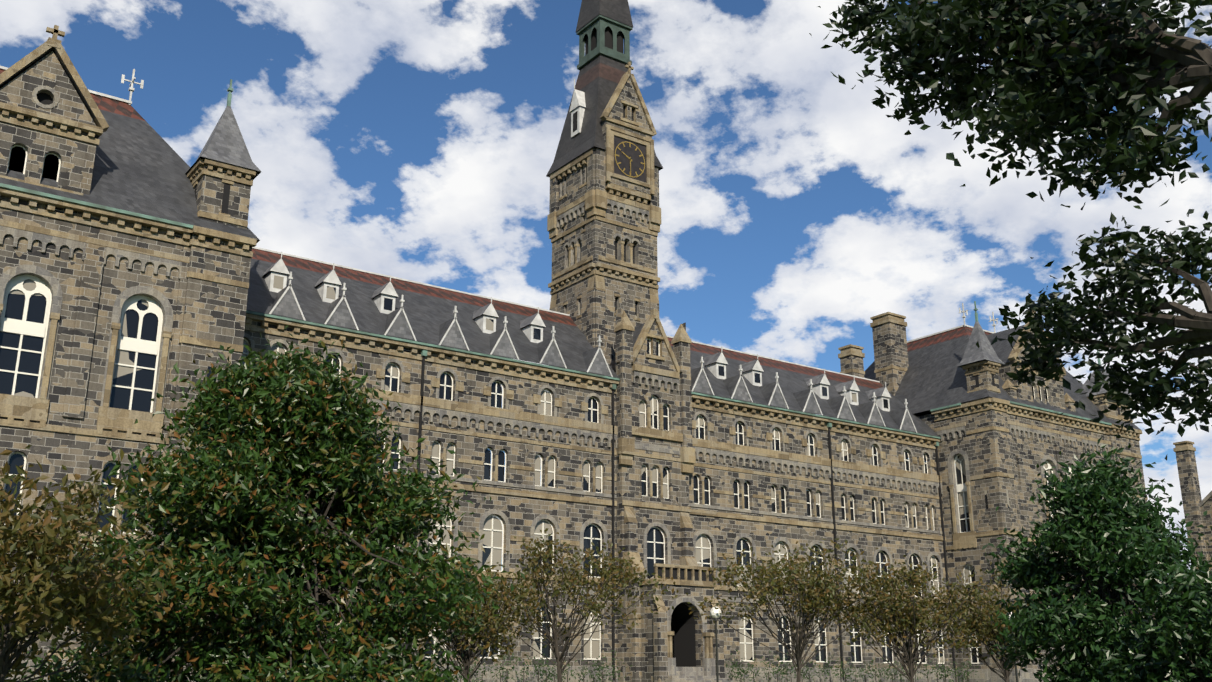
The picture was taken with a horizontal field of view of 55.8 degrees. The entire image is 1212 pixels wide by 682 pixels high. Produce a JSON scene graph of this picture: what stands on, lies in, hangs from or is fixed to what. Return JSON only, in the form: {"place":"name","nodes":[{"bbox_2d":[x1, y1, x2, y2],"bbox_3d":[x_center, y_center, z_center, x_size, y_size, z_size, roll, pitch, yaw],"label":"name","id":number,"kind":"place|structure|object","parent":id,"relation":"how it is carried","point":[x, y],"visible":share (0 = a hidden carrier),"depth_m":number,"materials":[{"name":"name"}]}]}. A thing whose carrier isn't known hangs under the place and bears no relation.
{"place":"outdoors","nodes":[
{"label":"outdoors","id":0,"kind":"place"},
{"bbox_2d":[0,25,260,681],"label":"building wing","id":1,"kind":"structure","parent":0,"point":[129,239],"depth_m":56.45,"materials":[{"name":"beige stone"}]},
{"bbox_2d":[0,0,1211,654],"label":"sky","id":2,"kind":"structure","parent":0,"point":[414,140],"materials":[{"name":"blue"}]},
{"bbox_2d":[546,0,733,681],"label":"clock tower","id":3,"kind":"structure","parent":0,"point":[603,222],"depth_m":84.89,"materials":[{"name":"beige stone"}]},
{"bbox_2d":[807,301,1156,681],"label":"building wing","id":4,"kind":"structure","parent":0,"point":[985,420],"depth_m":99.85,"materials":[{"name":"beige stone"}]},
{"bbox_2d":[1173,441,1211,574],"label":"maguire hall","id":5,"kind":"structure","parent":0,"point":[1195,506],"depth_m":123.76,"materials":[{"name":"grey stone"}]},
{"bbox_3d":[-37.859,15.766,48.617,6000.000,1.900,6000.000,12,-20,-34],"label":"lawn","id":6,"kind":"structure","parent":0,"visible":0},
{"bbox_2d":[0,445,194,681],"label":"tree","id":7,"kind":"object","parent":6,"relation":"on","point":[61,603],"visible":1,"depth_m":23.53,"materials":[{"name":"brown plant"}]},
{"bbox_2d":[5,326,524,681],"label":"magnolia tree","id":8,"kind":"object","parent":6,"relation":"on","point":[255,537],"visible":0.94,"depth_m":32.38,"materials":[{"name":"green plant"}]},
{"bbox_2d":[232,639,632,681],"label":"shrubs","id":9,"kind":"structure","parent":6,"relation":"on","point":[602,667],"depth_m":70.11,"materials":[{"name":"green plant"}]},
{"bbox_2d":[402,558,547,681],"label":"crabapple tree","id":10,"kind":"object","parent":6,"relation":"on","point":[494,625],"visible":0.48,"depth_m":44.86,"materials":[{"name":"green plant"}]},
{"bbox_2d":[482,528,678,681],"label":"crabapple tree","id":11,"kind":"object","parent":6,"relation":"on","point":[603,573],"visible":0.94,"depth_m":48.47,"materials":[{"name":"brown plant"}]},
{"bbox_2d":[242,247,956,681],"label":"healy hall wings","id":12,"kind":"object","parent":6,"relation":"on","point":[454,375],"visible":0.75,"depth_m":79.33},
{"bbox_2d":[710,606,721,681],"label":"lamp post","id":13,"kind":"object","parent":6,"relation":"on","point":[715,614],"visible":0.94,"depth_m":50.07,"materials":[{"name":"black"}]},
{"bbox_2d":[686,532,879,681],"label":"crabapple tree","id":14,"kind":"object","parent":6,"relation":"on","point":[818,596],"visible":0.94,"depth_m":50.40,"materials":[{"name":"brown plant"}]},
{"bbox_2d":[725,650,978,681],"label":"shrubs","id":15,"kind":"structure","parent":6,"relation":"on","point":[856,675],"depth_m":84.86,"materials":[{"name":"green plant"}]},
{"bbox_2d":[810,548,1010,681],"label":"crabapple tree","id":16,"kind":"object","parent":6,"relation":"on","point":[915,619],"visible":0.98,"depth_m":51.13,"materials":[{"name":"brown plant"}]},
{"bbox_2d":[914,560,1065,681],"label":"crabapple tree","id":17,"kind":"object","parent":6,"relation":"on","point":[990,632],"visible":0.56,"depth_m":51.99,"materials":[{"name":"green plant"}]},
{"bbox_2d":[809,0,1211,459],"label":"overhanging oak tree","id":18,"kind":"object","parent":6,"relation":"on","point":[1070,60],"visible":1,"depth_m":12.19,"materials":[{"name":"green plant"}]},
{"bbox_2d":[1009,612,1017,681],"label":"lamp post","id":19,"kind":"object","parent":6,"relation":"on","point":[1016,674],"visible":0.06,"depth_m":49.60,"materials":[{"name":"black metal"}]},
{"bbox_2d":[982,436,1211,681],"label":"evergreen tree","id":20,"kind":"object","parent":6,"relation":"on","point":[1093,505],"visible":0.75,"depth_m":34.85,"materials":[{"name":"green plant"}]},
{"bbox_2d":[1089,556,1211,681],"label":"evergreen tree","id":21,"kind":"object","parent":6,"relation":"on","point":[1164,660],"visible":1,"depth_m":30.34,"materials":[{"name":"green plant"}]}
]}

